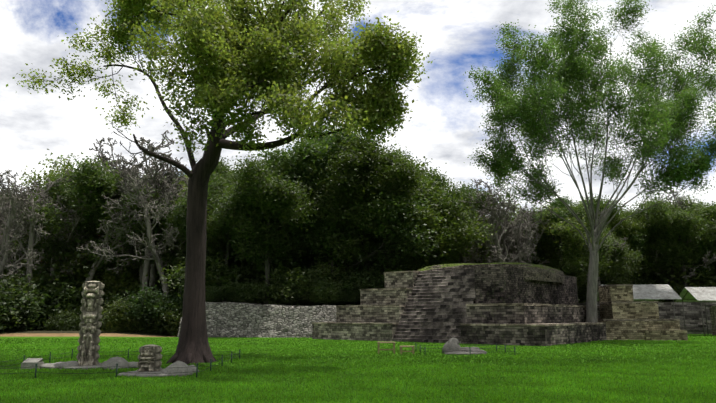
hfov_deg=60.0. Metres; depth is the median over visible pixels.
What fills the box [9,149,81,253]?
forest tree
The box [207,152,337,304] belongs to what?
forest tree
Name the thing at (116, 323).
shrub
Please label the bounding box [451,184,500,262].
forest tree
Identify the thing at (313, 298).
shrub
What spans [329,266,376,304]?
shrub
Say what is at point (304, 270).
shrub
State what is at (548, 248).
forest tree
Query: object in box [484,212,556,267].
forest tree
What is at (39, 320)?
shrub
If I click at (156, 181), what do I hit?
bare forest tree
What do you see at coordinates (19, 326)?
shrub
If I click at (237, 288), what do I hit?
shrub
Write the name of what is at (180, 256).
forest tree
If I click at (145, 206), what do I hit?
bare forest tree
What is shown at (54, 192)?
forest tree
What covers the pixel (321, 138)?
forest tree
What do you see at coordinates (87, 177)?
forest tree
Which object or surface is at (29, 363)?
plaque marker
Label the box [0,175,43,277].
forest tree
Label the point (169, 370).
short stela base
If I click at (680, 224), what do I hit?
forest tree
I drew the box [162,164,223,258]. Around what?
bare forest tree
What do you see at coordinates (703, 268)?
forest tree
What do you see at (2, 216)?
bare forest tree
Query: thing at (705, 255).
forest tree
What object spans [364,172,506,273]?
forest tree
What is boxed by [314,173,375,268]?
forest tree
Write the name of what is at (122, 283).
shrub
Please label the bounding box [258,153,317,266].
forest tree
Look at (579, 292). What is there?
shrub
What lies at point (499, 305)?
pyramid
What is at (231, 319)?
rubble wall
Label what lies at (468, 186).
forest tree
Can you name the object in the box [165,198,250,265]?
forest tree
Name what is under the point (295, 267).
shrub
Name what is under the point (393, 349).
benches
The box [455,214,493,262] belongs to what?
forest tree
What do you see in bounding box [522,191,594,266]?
forest tree
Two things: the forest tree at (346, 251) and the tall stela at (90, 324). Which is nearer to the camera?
the tall stela at (90, 324)
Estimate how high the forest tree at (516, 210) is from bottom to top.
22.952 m
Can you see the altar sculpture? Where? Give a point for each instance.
(451, 346)
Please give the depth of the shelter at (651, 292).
62.77 m
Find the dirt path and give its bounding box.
[0,331,177,337]
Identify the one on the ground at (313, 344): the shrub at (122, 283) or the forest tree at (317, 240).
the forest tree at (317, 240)
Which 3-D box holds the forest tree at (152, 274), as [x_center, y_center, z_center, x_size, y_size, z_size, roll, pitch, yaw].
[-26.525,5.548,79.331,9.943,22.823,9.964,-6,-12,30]
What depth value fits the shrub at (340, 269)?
71.09 m
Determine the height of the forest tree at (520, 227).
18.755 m
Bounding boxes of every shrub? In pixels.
[0,268,52,332]
[0,283,49,331]
[3,251,34,280]
[3,264,59,330]
[12,285,63,330]
[23,238,161,301]
[23,265,117,330]
[24,226,184,301]
[27,305,74,330]
[42,307,80,330]
[45,310,102,330]
[66,282,139,327]
[100,294,169,333]
[114,281,182,334]
[127,257,243,331]
[149,295,182,335]
[152,245,285,302]
[205,279,239,301]
[229,278,271,302]
[230,282,255,302]
[239,259,316,302]
[255,256,343,305]
[272,264,338,305]
[273,260,334,304]
[273,280,309,304]
[289,261,358,305]
[303,281,346,304]
[309,280,342,304]
[311,274,358,303]
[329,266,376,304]
[334,262,407,304]
[577,283,603,302]
[578,260,681,301]
[584,259,662,301]
[644,260,715,301]
[651,272,715,301]
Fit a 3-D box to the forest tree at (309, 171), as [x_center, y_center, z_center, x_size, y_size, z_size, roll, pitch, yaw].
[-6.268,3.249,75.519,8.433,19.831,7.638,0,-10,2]
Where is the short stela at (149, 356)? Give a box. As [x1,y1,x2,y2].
[137,344,161,371]
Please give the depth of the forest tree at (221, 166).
81.33 m
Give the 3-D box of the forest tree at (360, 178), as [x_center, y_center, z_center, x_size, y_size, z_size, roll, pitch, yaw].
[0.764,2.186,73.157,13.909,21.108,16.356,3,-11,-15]
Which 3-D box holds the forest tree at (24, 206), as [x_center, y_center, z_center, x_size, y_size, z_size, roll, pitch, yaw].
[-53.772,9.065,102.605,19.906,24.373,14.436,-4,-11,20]
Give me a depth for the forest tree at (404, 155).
111.31 m
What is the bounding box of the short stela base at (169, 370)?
[115,361,198,377]
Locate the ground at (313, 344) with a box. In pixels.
[0,334,715,402]
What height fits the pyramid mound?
1.761 m
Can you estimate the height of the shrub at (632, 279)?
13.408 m
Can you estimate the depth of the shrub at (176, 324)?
66.13 m
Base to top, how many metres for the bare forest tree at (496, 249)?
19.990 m
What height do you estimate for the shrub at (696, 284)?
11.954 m
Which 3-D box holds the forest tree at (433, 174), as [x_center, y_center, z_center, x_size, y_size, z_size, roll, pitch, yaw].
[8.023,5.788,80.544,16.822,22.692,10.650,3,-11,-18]
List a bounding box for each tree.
[0,168,76,330]
[0,170,126,268]
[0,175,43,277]
[0,188,42,246]
[0,193,20,256]
[0,194,41,280]
[6,0,434,364]
[8,227,62,277]
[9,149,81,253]
[11,153,185,278]
[15,181,91,299]
[68,158,174,307]
[76,167,178,333]
[82,166,158,284]
[84,167,139,265]
[89,130,175,330]
[98,136,186,329]
[101,139,188,331]
[117,153,184,332]
[159,171,246,301]
[161,233,240,268]
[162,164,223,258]
[162,170,191,248]
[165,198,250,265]
[174,221,185,294]
[185,184,288,268]
[187,156,244,186]
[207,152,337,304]
[213,151,322,279]
[227,160,368,280]
[249,137,445,276]
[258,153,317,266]
[270,124,361,268]
[281,146,331,301]
[288,122,338,268]
[288,138,476,275]
[311,128,429,270]
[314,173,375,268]
[319,143,486,275]
[357,162,486,270]
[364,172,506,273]
[390,146,416,164]
[436,218,475,263]
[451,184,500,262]
[453,179,485,262]
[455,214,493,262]
[458,179,538,263]
[461,0,715,321]
[461,208,504,263]
[465,202,497,263]
[472,196,540,263]
[475,210,517,263]
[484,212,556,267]
[487,208,536,261]
[494,193,557,264]
[497,199,531,218]
[517,200,624,277]
[521,230,552,263]
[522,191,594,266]
[533,201,589,271]
[539,239,601,294]
[563,220,645,286]
[576,192,631,238]
[582,208,627,301]
[598,205,650,271]
[599,214,661,284]
[619,193,673,230]
[619,215,658,277]
[637,195,715,286]
[641,191,715,283]
[647,187,715,283]
[679,219,715,281]
[688,206,715,275]
[692,199,713,265]
[695,198,715,264]
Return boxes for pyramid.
[312,267,606,345]
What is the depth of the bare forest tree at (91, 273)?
77.78 m
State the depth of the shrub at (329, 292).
66.09 m
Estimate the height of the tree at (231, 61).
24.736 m
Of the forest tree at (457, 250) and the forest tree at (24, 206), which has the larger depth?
the forest tree at (24, 206)
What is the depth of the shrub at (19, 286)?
68.06 m
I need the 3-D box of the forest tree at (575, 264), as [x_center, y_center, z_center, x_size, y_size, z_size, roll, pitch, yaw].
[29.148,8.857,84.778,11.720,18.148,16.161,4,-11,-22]
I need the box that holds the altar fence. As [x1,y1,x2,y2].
[415,343,515,355]
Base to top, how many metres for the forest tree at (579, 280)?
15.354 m
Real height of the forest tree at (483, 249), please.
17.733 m
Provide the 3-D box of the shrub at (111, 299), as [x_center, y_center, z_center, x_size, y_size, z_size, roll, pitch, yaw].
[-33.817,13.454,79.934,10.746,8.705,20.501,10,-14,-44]
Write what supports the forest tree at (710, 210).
on the ground at (313, 344)
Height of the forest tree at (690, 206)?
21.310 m
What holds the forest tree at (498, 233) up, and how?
on the ground at (313, 344)
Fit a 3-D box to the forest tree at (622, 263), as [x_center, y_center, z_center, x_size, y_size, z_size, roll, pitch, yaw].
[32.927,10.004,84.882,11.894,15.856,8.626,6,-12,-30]
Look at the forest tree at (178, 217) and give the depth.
73.27 m
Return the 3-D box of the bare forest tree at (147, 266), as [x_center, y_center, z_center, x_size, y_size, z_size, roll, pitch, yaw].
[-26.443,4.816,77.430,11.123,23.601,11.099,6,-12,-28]
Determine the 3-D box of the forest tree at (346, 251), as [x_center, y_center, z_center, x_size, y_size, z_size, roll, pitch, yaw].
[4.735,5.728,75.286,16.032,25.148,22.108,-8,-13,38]
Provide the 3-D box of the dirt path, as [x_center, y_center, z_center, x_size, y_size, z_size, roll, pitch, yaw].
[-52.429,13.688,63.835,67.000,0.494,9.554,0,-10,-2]
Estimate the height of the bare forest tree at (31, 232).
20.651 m
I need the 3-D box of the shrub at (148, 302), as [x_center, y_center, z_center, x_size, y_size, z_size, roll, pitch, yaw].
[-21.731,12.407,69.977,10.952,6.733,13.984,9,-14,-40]
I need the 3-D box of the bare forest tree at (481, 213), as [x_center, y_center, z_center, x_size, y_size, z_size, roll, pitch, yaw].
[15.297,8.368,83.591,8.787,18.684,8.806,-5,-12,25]
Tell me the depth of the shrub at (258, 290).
66.31 m
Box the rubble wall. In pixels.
[177,302,338,337]
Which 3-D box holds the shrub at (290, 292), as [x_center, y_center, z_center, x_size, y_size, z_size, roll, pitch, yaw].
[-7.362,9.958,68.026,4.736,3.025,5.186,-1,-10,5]
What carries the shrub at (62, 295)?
on the forest floor
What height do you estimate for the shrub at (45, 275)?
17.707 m
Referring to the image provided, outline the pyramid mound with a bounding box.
[417,262,564,282]
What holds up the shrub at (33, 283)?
on the forest floor
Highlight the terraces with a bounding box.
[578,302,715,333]
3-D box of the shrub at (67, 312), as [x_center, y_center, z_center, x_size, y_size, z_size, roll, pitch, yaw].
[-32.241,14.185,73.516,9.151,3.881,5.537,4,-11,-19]
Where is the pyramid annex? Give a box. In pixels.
[598,284,687,340]
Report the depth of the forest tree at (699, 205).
103.38 m
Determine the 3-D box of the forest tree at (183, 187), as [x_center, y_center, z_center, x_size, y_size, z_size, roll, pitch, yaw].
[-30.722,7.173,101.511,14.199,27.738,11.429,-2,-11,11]
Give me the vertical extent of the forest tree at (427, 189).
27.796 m
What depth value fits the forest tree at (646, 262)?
93.40 m
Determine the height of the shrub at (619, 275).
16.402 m
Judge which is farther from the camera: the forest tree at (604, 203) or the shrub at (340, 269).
the forest tree at (604, 203)
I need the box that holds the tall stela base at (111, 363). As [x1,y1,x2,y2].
[40,357,138,369]
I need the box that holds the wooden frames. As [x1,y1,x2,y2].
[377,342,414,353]
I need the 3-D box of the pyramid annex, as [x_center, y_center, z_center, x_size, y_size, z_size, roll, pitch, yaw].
[25.760,10.430,57.907,7.156,5.234,5.907,0,-10,-2]
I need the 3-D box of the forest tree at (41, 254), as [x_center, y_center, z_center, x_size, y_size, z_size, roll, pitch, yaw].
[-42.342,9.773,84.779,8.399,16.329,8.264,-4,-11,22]
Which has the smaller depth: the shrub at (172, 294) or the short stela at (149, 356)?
the short stela at (149, 356)
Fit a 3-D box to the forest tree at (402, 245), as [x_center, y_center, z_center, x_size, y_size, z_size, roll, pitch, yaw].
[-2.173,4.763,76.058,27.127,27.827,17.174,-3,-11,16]
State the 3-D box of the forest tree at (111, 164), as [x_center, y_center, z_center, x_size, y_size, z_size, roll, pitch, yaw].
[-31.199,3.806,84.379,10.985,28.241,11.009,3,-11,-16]
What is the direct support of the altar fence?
on the ground at (313, 344)
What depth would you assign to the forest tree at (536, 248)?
88.58 m
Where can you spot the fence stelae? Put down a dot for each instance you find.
(196, 366)
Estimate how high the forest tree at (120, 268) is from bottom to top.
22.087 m
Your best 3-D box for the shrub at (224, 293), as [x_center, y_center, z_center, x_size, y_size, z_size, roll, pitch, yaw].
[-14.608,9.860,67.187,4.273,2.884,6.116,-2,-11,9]
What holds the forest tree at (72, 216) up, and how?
on the forest floor
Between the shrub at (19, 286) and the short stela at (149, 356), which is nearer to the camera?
the short stela at (149, 356)
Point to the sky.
(443, 127)
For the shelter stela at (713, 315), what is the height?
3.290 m
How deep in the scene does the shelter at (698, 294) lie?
69.75 m
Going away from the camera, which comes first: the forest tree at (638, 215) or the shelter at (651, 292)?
the shelter at (651, 292)
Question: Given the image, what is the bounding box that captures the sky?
[0,0,715,216]
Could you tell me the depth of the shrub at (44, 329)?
74.46 m
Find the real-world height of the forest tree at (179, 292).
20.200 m
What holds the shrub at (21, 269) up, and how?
on the forest floor
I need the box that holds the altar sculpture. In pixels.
[442,337,486,354]
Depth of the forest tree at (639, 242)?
93.53 m
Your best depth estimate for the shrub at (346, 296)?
66.19 m
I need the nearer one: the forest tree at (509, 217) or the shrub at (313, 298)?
the shrub at (313, 298)
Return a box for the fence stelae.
[0,349,240,377]
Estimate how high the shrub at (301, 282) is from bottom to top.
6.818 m
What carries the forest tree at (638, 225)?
on the forest floor
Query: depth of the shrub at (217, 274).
69.11 m
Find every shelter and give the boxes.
[597,284,681,318]
[675,287,715,335]
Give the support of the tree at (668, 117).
on the ground at (313, 344)
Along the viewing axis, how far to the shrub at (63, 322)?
70.21 m
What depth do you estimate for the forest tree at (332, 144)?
74.65 m
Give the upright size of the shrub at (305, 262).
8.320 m
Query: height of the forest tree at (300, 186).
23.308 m
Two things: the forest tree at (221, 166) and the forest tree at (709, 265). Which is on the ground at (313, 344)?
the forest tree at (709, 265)
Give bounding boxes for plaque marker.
[21,358,43,369]
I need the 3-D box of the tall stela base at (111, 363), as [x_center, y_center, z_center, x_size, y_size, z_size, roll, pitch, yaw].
[-11.143,6.812,26.218,4.607,0.545,1.742,0,-10,-2]
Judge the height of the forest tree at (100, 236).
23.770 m
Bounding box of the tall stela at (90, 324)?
[76,281,103,365]
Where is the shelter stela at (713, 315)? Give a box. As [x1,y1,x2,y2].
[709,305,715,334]

